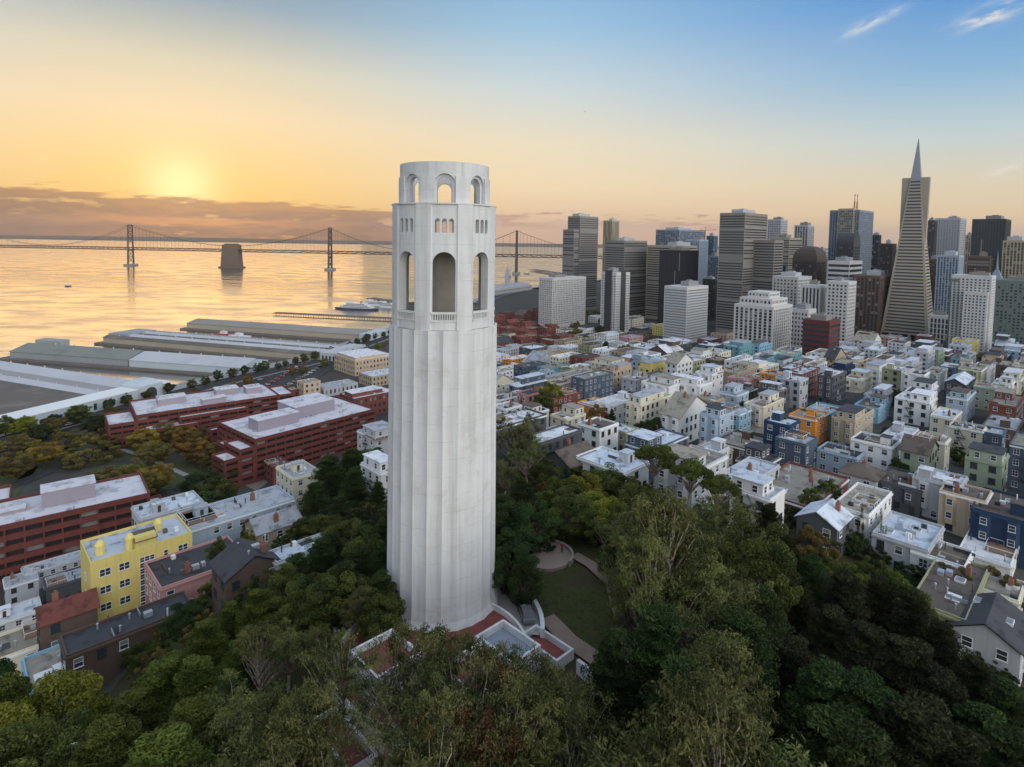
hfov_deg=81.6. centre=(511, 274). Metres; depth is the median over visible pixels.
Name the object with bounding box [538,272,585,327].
apartment slab
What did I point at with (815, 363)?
house
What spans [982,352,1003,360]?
house
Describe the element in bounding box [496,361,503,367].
house
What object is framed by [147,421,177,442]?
broadleaf tree
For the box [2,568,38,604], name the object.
house
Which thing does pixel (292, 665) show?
eucalyptus tree
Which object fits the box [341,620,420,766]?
eucalyptus tree
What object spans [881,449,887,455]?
window
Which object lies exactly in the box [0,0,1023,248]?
sky
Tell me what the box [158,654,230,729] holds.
conifer tree
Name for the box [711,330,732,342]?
house
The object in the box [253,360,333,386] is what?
car park
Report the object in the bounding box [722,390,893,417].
street
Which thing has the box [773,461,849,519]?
building
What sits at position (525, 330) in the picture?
house
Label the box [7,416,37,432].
broadleaf tree
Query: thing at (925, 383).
house
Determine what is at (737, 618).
cypress tree
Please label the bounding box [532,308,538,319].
house
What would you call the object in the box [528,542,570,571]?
viewing plaza
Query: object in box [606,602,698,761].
cypress tree
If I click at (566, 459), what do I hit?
house
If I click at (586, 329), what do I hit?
house
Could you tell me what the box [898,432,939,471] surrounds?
house
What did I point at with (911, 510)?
window
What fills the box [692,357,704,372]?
house
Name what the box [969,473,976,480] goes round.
window
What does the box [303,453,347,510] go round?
cypress tree
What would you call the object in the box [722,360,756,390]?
house
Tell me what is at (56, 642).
window
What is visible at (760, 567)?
broadleaf tree
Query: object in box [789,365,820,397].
house
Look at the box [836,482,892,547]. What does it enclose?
house
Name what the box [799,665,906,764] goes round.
cypress tree
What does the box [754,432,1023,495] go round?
street
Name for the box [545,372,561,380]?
house
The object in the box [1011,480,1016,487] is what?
window
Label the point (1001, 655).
window
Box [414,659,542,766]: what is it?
eucalyptus tree
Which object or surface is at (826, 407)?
house
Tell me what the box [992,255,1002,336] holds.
spired tower
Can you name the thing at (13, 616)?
house
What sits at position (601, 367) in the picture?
house
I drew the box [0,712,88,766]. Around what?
broadleaf tree
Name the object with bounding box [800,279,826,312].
office block
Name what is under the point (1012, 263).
office tower
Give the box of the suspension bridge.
[0,225,601,273]
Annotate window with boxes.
[11,588,16,593]
[11,597,16,603]
[15,619,21,626]
[50,623,60,634]
[51,640,58,646]
[73,656,83,669]
[96,647,106,660]
[99,567,110,577]
[99,584,111,595]
[100,601,111,612]
[118,561,130,571]
[119,578,130,588]
[119,594,131,605]
[119,638,128,651]
[166,589,174,595]
[178,543,187,550]
[213,571,216,581]
[213,587,216,599]
[214,526,219,533]
[227,522,232,529]
[232,580,239,591]
[239,518,244,525]
[277,529,282,537]
[736,495,742,504]
[756,501,762,510]
[780,442,784,448]
[794,456,799,463]
[795,446,799,452]
[820,453,825,459]
[820,463,824,469]
[822,528,830,537]
[833,456,838,462]
[854,442,859,448]
[867,456,872,462]
[868,446,873,452]
[876,539,883,549]
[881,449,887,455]
[881,460,886,466]
[893,561,899,569]
[894,501,899,508]
[894,545,902,555]
[904,452,909,459]
[909,507,914,515]
[918,455,924,462]
[918,558,927,568]
[930,510,936,518]
[945,523,952,531]
[953,439,958,444]
[961,634,972,649]
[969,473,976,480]
[970,433,976,438]
[970,461,976,468]
[987,477,994,485]
[989,466,995,473]
[992,437,997,442]
[995,648,1007,663]
[1011,470,1017,476]
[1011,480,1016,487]
[1013,448,1019,455]
[1013,459,1018,465]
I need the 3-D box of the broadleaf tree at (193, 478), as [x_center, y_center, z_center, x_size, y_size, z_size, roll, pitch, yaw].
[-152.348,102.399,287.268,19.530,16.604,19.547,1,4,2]
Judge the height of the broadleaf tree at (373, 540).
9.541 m
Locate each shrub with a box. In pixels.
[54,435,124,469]
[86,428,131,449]
[117,638,155,670]
[125,646,171,688]
[126,639,170,675]
[152,616,178,643]
[178,608,220,648]
[193,583,212,616]
[200,578,211,600]
[212,665,228,703]
[233,586,253,609]
[246,568,276,599]
[263,572,276,589]
[271,536,289,548]
[284,526,294,537]
[295,366,308,373]
[357,498,372,517]
[360,502,379,520]
[364,502,384,524]
[377,503,386,519]
[496,477,504,493]
[509,471,533,483]
[530,529,555,553]
[532,470,559,492]
[549,523,576,542]
[568,467,588,477]
[579,520,605,547]
[722,495,729,509]
[783,515,792,531]
[784,506,800,525]
[792,524,841,581]
[809,534,842,559]
[819,557,870,603]
[844,529,863,556]
[846,534,877,560]
[852,555,899,602]
[859,559,885,575]
[860,545,892,564]
[864,568,938,617]
[891,569,917,587]
[892,389,903,395]
[893,561,925,585]
[917,561,975,584]
[958,458,964,465]
[976,655,1007,675]
[982,564,1023,609]
[990,665,1023,691]
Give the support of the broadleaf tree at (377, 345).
on the ground at (574, 597)
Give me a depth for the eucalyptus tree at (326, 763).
50.97 m
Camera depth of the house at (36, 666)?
107.37 m
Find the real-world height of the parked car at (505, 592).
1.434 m
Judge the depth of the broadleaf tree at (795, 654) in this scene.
69.86 m
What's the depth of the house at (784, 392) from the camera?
262.67 m
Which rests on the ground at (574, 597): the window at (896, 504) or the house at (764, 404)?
the house at (764, 404)
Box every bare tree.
[855,505,864,540]
[878,513,887,533]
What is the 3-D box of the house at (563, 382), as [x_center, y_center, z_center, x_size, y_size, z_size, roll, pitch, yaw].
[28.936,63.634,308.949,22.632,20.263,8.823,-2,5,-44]
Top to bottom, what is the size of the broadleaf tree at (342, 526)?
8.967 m
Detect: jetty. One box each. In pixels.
[272,312,391,319]
[365,297,391,301]
[529,269,561,273]
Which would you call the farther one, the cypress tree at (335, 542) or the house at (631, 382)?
the house at (631, 382)
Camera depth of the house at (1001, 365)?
352.93 m
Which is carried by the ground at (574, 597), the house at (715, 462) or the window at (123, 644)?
the house at (715, 462)
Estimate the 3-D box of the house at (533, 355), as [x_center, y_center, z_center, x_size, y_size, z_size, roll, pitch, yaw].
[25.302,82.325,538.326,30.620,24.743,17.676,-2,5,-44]
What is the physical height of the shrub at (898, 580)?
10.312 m
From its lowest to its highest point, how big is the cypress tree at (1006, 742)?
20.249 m
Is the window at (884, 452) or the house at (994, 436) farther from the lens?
the house at (994, 436)
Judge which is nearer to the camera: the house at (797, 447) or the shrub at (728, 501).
the shrub at (728, 501)
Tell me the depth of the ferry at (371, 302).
1121.20 m
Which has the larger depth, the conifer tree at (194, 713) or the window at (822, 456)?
the window at (822, 456)
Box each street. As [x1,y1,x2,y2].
[7,448,107,488]
[120,448,189,475]
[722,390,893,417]
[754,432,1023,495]
[834,352,986,405]
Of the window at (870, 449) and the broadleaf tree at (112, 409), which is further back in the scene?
the broadleaf tree at (112, 409)
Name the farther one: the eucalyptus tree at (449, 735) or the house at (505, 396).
the house at (505, 396)
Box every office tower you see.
[562,213,598,309]
[602,218,619,271]
[604,237,646,315]
[645,241,696,319]
[655,227,704,244]
[657,246,698,322]
[686,236,707,284]
[706,233,717,276]
[716,209,783,331]
[767,217,787,239]
[770,234,801,271]
[792,246,826,283]
[794,222,814,246]
[821,247,827,280]
[826,194,873,284]
[836,233,860,260]
[853,269,891,334]
[871,232,881,269]
[879,239,896,274]
[927,217,937,258]
[934,250,963,314]
[935,216,966,268]
[970,215,1011,272]
[1001,235,1023,277]
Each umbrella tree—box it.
[633,444,678,497]
[669,457,713,504]
[699,474,741,506]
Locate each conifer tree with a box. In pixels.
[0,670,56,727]
[86,685,166,762]
[132,650,186,730]
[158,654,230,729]
[158,695,242,765]
[180,618,229,672]
[215,600,243,655]
[216,638,265,702]
[234,588,276,639]
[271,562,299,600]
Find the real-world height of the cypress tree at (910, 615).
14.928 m
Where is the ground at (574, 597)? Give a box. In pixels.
[0,283,1023,766]
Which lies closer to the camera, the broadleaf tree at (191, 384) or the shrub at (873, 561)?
the shrub at (873, 561)
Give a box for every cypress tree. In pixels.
[0,657,30,698]
[277,552,317,592]
[288,518,316,543]
[297,481,332,518]
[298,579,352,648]
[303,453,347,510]
[304,536,342,573]
[322,531,346,573]
[330,560,368,600]
[332,466,372,509]
[337,449,363,493]
[343,545,377,587]
[354,568,406,625]
[365,481,386,509]
[367,543,386,577]
[369,519,386,548]
[370,447,383,451]
[495,527,528,571]
[508,476,537,506]
[580,626,640,762]
[596,533,619,580]
[602,341,609,346]
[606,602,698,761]
[607,409,615,420]
[628,653,734,766]
[701,602,800,766]
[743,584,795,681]
[744,503,784,560]
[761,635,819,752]
[765,532,803,583]
[767,654,871,766]
[773,702,896,766]
[780,586,819,652]
[789,554,831,613]
[797,603,851,667]
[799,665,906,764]
[814,567,874,633]
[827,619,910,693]
[858,575,898,634]
[867,688,958,766]
[873,633,936,700]
[882,586,935,646]
[899,720,989,766]
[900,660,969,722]
[917,616,968,675]
[945,649,994,706]
[946,700,1008,746]
[975,674,1023,730]
[975,719,1023,766]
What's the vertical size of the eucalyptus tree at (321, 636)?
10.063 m
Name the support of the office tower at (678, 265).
on the ground at (574, 597)
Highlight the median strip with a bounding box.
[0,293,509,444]
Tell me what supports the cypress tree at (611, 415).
on the ground at (574, 597)
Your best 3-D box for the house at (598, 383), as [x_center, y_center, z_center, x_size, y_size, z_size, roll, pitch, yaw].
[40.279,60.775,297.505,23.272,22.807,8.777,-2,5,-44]
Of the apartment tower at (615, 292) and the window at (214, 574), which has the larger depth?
the apartment tower at (615, 292)
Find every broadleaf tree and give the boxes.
[0,415,15,435]
[0,433,34,451]
[0,451,35,479]
[0,669,114,762]
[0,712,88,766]
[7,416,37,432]
[25,423,53,443]
[26,439,65,465]
[31,707,139,766]
[41,417,68,430]
[46,414,59,422]
[49,428,90,451]
[50,428,61,438]
[63,405,93,423]
[67,713,153,766]
[78,414,104,434]
[84,470,96,480]
[94,465,124,479]
[101,406,126,414]
[102,398,115,410]
[114,457,147,476]
[120,393,132,405]
[123,720,219,766]
[126,428,161,449]
[133,441,175,464]
[136,462,174,492]
[140,471,164,495]
[141,390,151,398]
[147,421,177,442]
[158,600,203,644]
[163,382,175,392]
[170,424,203,447]
[175,466,225,494]
[176,437,210,463]
[186,378,197,389]
[191,427,209,447]
[195,478,239,501]
[197,442,220,466]
[197,490,219,503]
[200,375,210,384]
[204,536,226,559]
[213,369,223,379]
[216,465,248,476]
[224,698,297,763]
[227,368,238,378]
[239,365,251,375]
[241,529,255,540]
[243,375,252,384]
[251,565,315,622]
[252,363,263,372]
[260,360,269,369]
[269,589,338,646]
[288,366,296,374]
[292,357,298,363]
[293,514,340,540]
[300,353,308,361]
[301,568,369,627]
[310,351,318,358]
[320,357,328,365]
[324,517,369,554]
[340,524,384,567]
[345,587,405,641]
[354,338,359,343]
[358,448,383,460]
[360,337,367,343]
[374,342,380,348]
[492,540,545,590]
[495,493,534,539]
[503,499,562,552]
[507,558,544,604]
[527,453,563,485]
[532,391,553,410]
[535,476,581,510]
[537,381,564,406]
[547,492,603,542]
[559,471,608,497]
[573,328,582,333]
[576,490,623,536]
[581,462,619,496]
[586,404,609,418]
[594,325,603,332]
[602,472,649,506]
[608,482,662,532]
[633,419,655,430]
[643,512,699,586]
[649,417,664,429]
[711,506,803,614]
[797,488,822,504]
[814,478,841,499]
[888,457,909,469]
[949,443,966,463]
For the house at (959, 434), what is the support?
on the ground at (574, 597)
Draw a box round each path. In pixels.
[544,614,597,666]
[574,553,630,744]
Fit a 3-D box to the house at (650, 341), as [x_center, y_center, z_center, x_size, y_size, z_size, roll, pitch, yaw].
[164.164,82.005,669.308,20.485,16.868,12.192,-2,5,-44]
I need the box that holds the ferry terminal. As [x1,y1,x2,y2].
[494,265,531,295]
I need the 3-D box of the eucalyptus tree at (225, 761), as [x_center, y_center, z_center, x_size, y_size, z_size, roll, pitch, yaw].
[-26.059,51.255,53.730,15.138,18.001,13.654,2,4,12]
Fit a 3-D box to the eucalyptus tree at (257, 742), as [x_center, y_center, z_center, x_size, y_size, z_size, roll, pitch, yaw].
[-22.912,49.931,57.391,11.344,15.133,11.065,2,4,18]
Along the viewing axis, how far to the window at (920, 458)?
168.50 m
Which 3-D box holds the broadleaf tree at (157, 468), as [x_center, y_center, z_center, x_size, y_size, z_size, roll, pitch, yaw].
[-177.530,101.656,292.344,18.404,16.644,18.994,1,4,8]
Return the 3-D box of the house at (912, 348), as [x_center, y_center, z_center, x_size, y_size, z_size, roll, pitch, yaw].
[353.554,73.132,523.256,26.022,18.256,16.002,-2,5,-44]
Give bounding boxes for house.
[0,596,41,632]
[0,617,38,676]
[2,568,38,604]
[20,550,80,588]
[20,644,64,715]
[33,587,100,651]
[40,566,81,604]
[58,590,189,713]
[80,514,191,620]
[130,490,203,525]
[143,535,232,603]
[156,485,294,545]
[208,534,280,613]
[242,505,301,546]
[263,456,288,485]
[269,531,324,570]
[275,459,316,508]
[356,420,387,454]
[360,450,387,507]
[494,314,505,325]
[496,355,513,390]
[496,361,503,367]
[496,367,513,377]
[496,389,508,393]
[496,390,521,403]
[496,400,521,414]
[496,408,546,470]
[497,325,518,333]
[497,331,515,337]
[497,335,513,346]
[497,343,521,355]
[497,352,509,361]
[498,311,514,318]
[499,362,518,377]
[501,382,514,389]
[502,354,527,364]
[503,318,520,326]
[508,372,547,390]
[512,333,536,343]
[514,309,533,320]
[514,361,545,376]
[515,326,536,334]
[517,384,544,407]
[518,321,537,331]
[519,344,547,354]
[520,424,582,476]
[521,350,550,363]
[522,342,546,345]
[523,402,549,427]
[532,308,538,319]
[536,333,550,340]
[537,362,567,371]
[538,323,559,334]
[539,368,553,374]
[539,387,580,418]
[540,338,555,345]
[541,348,568,354]
[542,438,596,480]
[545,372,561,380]
[547,345,559,349]
[547,374,575,390]
[550,352,580,364]
[550,402,585,427]
[551,332,572,339]
[554,337,581,344]
[555,366,570,372]
[556,327,573,334]
[557,344,577,352]
[560,363,580,369]
[561,368,591,377]
[570,352,599,364]
[571,370,613,399]
[573,332,594,338]
[575,363,592,370]
[576,446,649,488]
[577,397,599,414]
[577,416,618,450]
[578,326,594,332]
[578,341,602,352]
[580,337,598,342]
[588,315,599,322]
[591,355,626,370]
[592,346,616,355]
[594,332,618,341]
[594,365,607,370]
[594,390,629,423]
[599,330,626,335]
[602,340,627,344]
[602,361,631,388]
[610,342,623,347]
[610,346,645,354]
[618,423,638,449]
[619,334,642,341]
[621,354,631,361]
[621,370,646,391]
[625,342,647,346]
[625,349,660,356]
[625,387,672,427]
[625,428,688,479]
[627,330,651,341]
[629,316,643,327]
[631,326,649,330]
[631,353,647,373]
[635,344,654,349]
[638,358,664,372]
[641,372,681,393]
[642,322,654,328]
[646,370,671,378]
[648,338,683,355]
[648,339,658,343]
[648,356,666,360]
[652,323,662,335]
[654,443,727,509]
[659,391,708,442]
[664,351,692,374]
[668,337,689,341]
[670,372,712,395]
[679,341,690,351]
[686,347,711,357]
[689,354,705,363]
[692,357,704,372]
[695,363,723,395]
[696,441,733,466]
[697,336,721,343]
[697,341,723,348]
[697,390,724,403]
[698,437,729,467]
[699,402,734,443]
[706,356,727,364]
[708,347,730,356]
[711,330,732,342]
[720,382,748,406]
[720,429,762,464]
[721,401,751,430]
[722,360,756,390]
[724,339,753,356]
[724,354,752,368]
[726,456,780,497]
[727,374,754,386]
[729,468,785,531]
[735,441,780,463]
[743,382,757,400]
[744,389,784,433]
[750,359,778,372]
[752,339,771,353]
[752,371,761,394]
[753,350,774,359]
[759,354,774,362]
[759,369,782,386]
[759,380,790,410]
[763,410,800,453]
[774,429,818,467]
[775,350,801,362]
[775,370,808,408]
[777,346,801,351]
[777,356,801,370]
[779,363,801,371]
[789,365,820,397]
[789,407,828,444]
[794,498,853,559]
[802,355,825,364]
[803,360,826,366]
[806,401,839,439]
[810,348,844,356]
[816,366,833,372]
[816,441,865,474]
[817,368,846,403]
[824,346,846,367]
[829,359,854,375]
[830,358,853,364]
[830,403,874,446]
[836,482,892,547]
[837,459,887,489]
[839,345,858,351]
[843,341,851,345]
[845,350,863,357]
[846,368,872,392]
[848,354,867,359]
[850,431,900,470]
[851,356,863,367]
[853,330,881,349]
[854,393,889,423]
[859,340,883,351]
[859,358,876,368]
[864,345,886,358]
[864,360,887,385]
[864,383,893,406]
[871,510,944,574]
[872,354,894,360]
[877,351,906,358]
[878,466,922,517]
[880,334,898,346]
[881,362,915,391]
[882,421,919,439]
[887,339,910,351]
[887,358,907,365]
[893,354,905,358]
[893,388,937,426]
[898,346,917,350]
[898,348,915,357]
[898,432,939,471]
[899,336,909,340]
[900,366,929,390]
[904,377,938,396]
[907,356,921,369]
[909,540,974,575]
[911,339,939,347]
[912,464,968,520]
[914,345,934,370]
[915,333,933,340]
[916,430,951,470]
[917,551,989,625]
[926,366,947,391]
[929,406,962,435]
[933,346,944,365]
[937,479,993,537]
[939,361,960,378]
[943,371,974,403]
[944,348,955,361]
[946,386,976,421]
[948,341,971,350]
[948,420,987,455]
[949,592,1023,686]
[951,353,968,362]
[952,337,978,354]
[952,350,961,354]
[958,363,987,385]
[959,358,973,364]
[960,530,1019,576]
[962,351,975,363]
[964,422,1006,447]
[964,441,1009,491]
[969,486,1023,569]
[973,380,1006,410]
[976,360,995,382]
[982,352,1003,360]
[982,413,1023,451]
[982,572,1023,611]
[987,386,1023,417]
[989,347,1007,359]
[992,357,1013,378]
[994,334,1016,347]
[994,375,1015,387]
[1000,367,1023,394]
[1004,343,1023,360]
[1007,353,1011,360]
[1007,431,1023,491]
[1012,360,1023,373]
[1013,353,1023,361]
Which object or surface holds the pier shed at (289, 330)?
in the water
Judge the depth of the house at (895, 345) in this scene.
589.38 m
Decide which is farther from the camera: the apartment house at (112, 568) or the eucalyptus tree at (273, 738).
the apartment house at (112, 568)
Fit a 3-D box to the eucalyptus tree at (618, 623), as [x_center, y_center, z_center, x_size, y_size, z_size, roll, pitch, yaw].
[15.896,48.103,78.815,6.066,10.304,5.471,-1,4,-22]
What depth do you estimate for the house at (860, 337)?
577.19 m
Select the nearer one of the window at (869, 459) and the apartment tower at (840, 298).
the window at (869, 459)
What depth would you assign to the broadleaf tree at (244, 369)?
538.28 m
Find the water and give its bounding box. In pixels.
[0,239,718,383]
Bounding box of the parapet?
[332,580,544,638]
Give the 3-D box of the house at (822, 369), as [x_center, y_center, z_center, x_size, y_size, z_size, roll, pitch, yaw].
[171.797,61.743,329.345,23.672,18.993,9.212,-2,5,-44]
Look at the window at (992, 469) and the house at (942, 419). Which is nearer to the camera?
the window at (992, 469)
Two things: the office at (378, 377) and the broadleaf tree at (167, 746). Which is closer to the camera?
the broadleaf tree at (167, 746)
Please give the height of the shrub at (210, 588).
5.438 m
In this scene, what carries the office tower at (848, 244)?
on the ground at (574, 597)
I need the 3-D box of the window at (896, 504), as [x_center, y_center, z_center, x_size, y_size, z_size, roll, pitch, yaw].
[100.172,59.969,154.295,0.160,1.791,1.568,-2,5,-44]
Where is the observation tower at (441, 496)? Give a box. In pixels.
[387,161,497,632]
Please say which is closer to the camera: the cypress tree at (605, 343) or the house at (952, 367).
the house at (952, 367)
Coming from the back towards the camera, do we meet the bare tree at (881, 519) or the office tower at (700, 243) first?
the office tower at (700, 243)
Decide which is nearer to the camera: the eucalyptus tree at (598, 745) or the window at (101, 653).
the eucalyptus tree at (598, 745)
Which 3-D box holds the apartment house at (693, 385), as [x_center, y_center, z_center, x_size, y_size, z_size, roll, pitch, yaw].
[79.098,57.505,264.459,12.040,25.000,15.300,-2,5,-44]
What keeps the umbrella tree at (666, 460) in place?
on the ground at (574, 597)
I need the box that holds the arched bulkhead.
[320,343,365,360]
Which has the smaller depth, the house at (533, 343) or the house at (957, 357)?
the house at (957, 357)
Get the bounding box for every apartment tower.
[600,267,629,331]
[663,280,707,342]
[772,271,811,307]
[825,276,856,345]
[946,271,995,351]
[992,271,1023,344]
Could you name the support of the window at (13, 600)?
in the house at (17, 587)
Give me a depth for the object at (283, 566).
91.90 m
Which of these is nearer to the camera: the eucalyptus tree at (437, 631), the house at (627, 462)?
the eucalyptus tree at (437, 631)
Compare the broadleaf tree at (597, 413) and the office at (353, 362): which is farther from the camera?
the office at (353, 362)
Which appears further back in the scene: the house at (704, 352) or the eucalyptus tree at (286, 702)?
the house at (704, 352)
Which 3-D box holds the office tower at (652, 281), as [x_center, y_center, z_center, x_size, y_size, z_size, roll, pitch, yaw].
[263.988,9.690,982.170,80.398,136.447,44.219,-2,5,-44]
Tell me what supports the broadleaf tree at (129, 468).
on the ground at (574, 597)
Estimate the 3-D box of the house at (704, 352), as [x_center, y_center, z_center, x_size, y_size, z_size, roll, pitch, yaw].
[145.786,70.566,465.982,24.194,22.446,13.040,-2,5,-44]
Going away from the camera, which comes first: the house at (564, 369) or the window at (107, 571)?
the window at (107, 571)
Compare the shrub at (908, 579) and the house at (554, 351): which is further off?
the house at (554, 351)
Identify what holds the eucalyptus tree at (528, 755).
on the ground at (574, 597)
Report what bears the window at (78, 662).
in the house at (98, 647)
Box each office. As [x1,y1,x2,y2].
[0,472,161,586]
[104,383,294,450]
[207,392,374,490]
[334,348,388,375]
[359,367,388,385]
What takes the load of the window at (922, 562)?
in the house at (920, 559)
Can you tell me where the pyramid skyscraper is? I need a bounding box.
[880,138,932,341]
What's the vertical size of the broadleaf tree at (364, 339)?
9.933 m
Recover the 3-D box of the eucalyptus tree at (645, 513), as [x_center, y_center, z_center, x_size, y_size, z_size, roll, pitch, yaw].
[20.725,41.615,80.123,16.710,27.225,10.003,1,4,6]
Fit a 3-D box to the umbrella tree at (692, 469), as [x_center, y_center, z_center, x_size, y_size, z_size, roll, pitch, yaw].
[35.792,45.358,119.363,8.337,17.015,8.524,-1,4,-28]
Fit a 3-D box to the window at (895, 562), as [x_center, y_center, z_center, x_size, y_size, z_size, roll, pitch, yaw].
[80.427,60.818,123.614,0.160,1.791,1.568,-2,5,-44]
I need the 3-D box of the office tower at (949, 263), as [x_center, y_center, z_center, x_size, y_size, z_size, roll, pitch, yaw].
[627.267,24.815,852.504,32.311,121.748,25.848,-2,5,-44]
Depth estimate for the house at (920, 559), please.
120.61 m
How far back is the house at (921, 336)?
673.17 m
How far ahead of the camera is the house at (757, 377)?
302.12 m
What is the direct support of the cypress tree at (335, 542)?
on the ground at (574, 597)
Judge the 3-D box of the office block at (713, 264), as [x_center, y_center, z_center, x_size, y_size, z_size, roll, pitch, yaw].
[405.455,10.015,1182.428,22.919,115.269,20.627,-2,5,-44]
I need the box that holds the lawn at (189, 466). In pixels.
[0,443,211,497]
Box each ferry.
[335,298,378,310]
[363,299,381,305]
[378,301,391,307]
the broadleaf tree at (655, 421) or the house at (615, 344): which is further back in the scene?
the house at (615, 344)
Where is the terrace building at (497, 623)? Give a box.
[314,602,573,766]
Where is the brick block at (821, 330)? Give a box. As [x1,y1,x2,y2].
[802,313,839,355]
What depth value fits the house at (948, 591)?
109.89 m
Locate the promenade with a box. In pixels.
[171,279,600,390]
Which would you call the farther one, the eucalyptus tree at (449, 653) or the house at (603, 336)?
the house at (603, 336)
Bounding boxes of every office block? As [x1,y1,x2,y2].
[703,276,716,320]
[708,252,717,278]
[791,302,815,347]
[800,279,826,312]
[827,256,861,280]
[928,308,947,346]
[929,255,936,311]
[963,232,970,273]
[966,251,993,274]
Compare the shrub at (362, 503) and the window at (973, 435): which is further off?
the window at (973, 435)
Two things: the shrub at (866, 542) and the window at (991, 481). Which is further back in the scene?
the window at (991, 481)
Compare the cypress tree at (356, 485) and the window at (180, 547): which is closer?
the window at (180, 547)
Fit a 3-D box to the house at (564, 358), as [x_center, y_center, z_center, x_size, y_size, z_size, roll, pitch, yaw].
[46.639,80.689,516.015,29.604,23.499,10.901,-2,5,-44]
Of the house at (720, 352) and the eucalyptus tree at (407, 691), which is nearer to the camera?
the eucalyptus tree at (407, 691)
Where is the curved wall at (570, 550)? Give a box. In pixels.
[522,540,573,566]
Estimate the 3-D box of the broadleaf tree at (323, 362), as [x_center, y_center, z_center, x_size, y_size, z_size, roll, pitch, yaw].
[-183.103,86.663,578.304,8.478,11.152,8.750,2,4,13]
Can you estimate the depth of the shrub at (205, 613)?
96.83 m
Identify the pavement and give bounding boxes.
[337,581,539,634]
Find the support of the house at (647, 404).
on the ground at (574, 597)
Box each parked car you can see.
[500,586,513,603]
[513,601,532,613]
[518,606,535,623]
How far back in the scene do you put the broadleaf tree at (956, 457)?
189.92 m
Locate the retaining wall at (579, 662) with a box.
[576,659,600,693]
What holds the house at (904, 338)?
on the ground at (574, 597)
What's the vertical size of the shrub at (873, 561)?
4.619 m
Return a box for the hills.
[0,235,896,250]
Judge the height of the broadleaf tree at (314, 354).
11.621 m
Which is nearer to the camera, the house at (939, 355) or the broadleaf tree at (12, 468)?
the broadleaf tree at (12, 468)
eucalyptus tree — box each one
[162,699,282,766]
[183,668,289,760]
[228,720,328,766]
[229,618,300,699]
[229,703,329,766]
[236,674,353,766]
[248,617,319,693]
[255,710,358,766]
[294,628,370,756]
[297,593,335,624]
[299,624,356,700]
[337,585,379,634]
[340,684,459,766]
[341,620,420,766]
[374,618,452,742]
[384,697,463,766]
[388,682,496,766]
[391,637,456,724]
[393,620,473,724]
[395,672,510,766]
[406,692,523,766]
[410,647,489,726]
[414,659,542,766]
[441,631,502,723]
[452,656,538,766]
[469,643,535,721]
[476,638,573,715]
[482,715,593,766]
[486,663,569,766]
[492,655,573,734]
[496,412,542,465]
[496,457,520,493]
[505,438,549,482]
[508,651,588,766]
[518,660,618,765]
[521,681,636,766]
[544,727,620,766]
[580,719,705,766]
[590,512,631,544]
[595,531,674,630]
[604,479,725,603]
[608,576,626,599]
[608,602,639,660]
[613,518,669,630]
[615,525,735,644]
[616,649,780,766]
[634,735,751,766]
[638,561,752,666]
[642,625,782,740]
[664,533,760,652]
[677,494,729,538]
[685,713,774,766]
[697,495,767,561]
[716,716,826,766]
[718,563,787,616]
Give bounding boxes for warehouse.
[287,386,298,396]
[297,378,320,395]
[321,379,357,395]
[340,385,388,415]
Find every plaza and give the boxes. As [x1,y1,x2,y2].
[245,480,267,490]
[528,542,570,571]
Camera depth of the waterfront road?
536.43 m
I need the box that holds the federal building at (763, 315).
[733,290,792,350]
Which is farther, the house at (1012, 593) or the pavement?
the house at (1012, 593)
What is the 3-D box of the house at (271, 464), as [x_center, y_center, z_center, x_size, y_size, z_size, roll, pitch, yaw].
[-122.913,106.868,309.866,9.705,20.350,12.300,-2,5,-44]
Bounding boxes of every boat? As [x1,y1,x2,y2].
[215,331,233,335]
[229,332,250,337]
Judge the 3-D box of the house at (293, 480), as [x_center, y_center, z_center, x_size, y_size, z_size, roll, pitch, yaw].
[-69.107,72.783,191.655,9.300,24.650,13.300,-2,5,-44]
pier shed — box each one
[0,338,268,375]
[0,361,171,436]
[94,328,342,360]
[180,318,388,341]
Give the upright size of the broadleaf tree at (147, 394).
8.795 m
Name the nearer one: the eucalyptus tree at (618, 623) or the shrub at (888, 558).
the eucalyptus tree at (618, 623)
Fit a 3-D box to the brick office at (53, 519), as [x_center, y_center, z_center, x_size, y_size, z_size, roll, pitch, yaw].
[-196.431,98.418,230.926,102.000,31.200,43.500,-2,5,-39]
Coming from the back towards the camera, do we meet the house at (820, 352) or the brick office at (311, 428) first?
the house at (820, 352)
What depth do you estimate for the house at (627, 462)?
150.67 m
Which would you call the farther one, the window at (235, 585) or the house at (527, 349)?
the house at (527, 349)
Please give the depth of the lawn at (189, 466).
325.05 m
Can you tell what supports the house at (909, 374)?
on the ground at (574, 597)
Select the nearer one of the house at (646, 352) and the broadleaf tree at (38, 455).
the broadleaf tree at (38, 455)
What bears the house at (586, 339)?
on the ground at (574, 597)
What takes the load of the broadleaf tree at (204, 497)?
on the ground at (574, 597)
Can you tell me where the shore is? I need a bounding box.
[0,237,602,247]
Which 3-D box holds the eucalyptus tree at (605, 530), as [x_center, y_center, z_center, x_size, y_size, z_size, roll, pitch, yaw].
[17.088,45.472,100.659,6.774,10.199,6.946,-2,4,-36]
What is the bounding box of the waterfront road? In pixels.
[0,282,600,451]
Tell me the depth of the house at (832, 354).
422.90 m
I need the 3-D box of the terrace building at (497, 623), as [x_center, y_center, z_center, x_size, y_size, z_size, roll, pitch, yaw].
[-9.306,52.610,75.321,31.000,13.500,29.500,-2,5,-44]
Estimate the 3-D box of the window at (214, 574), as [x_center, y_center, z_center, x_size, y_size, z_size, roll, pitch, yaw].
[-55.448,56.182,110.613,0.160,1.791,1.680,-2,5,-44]

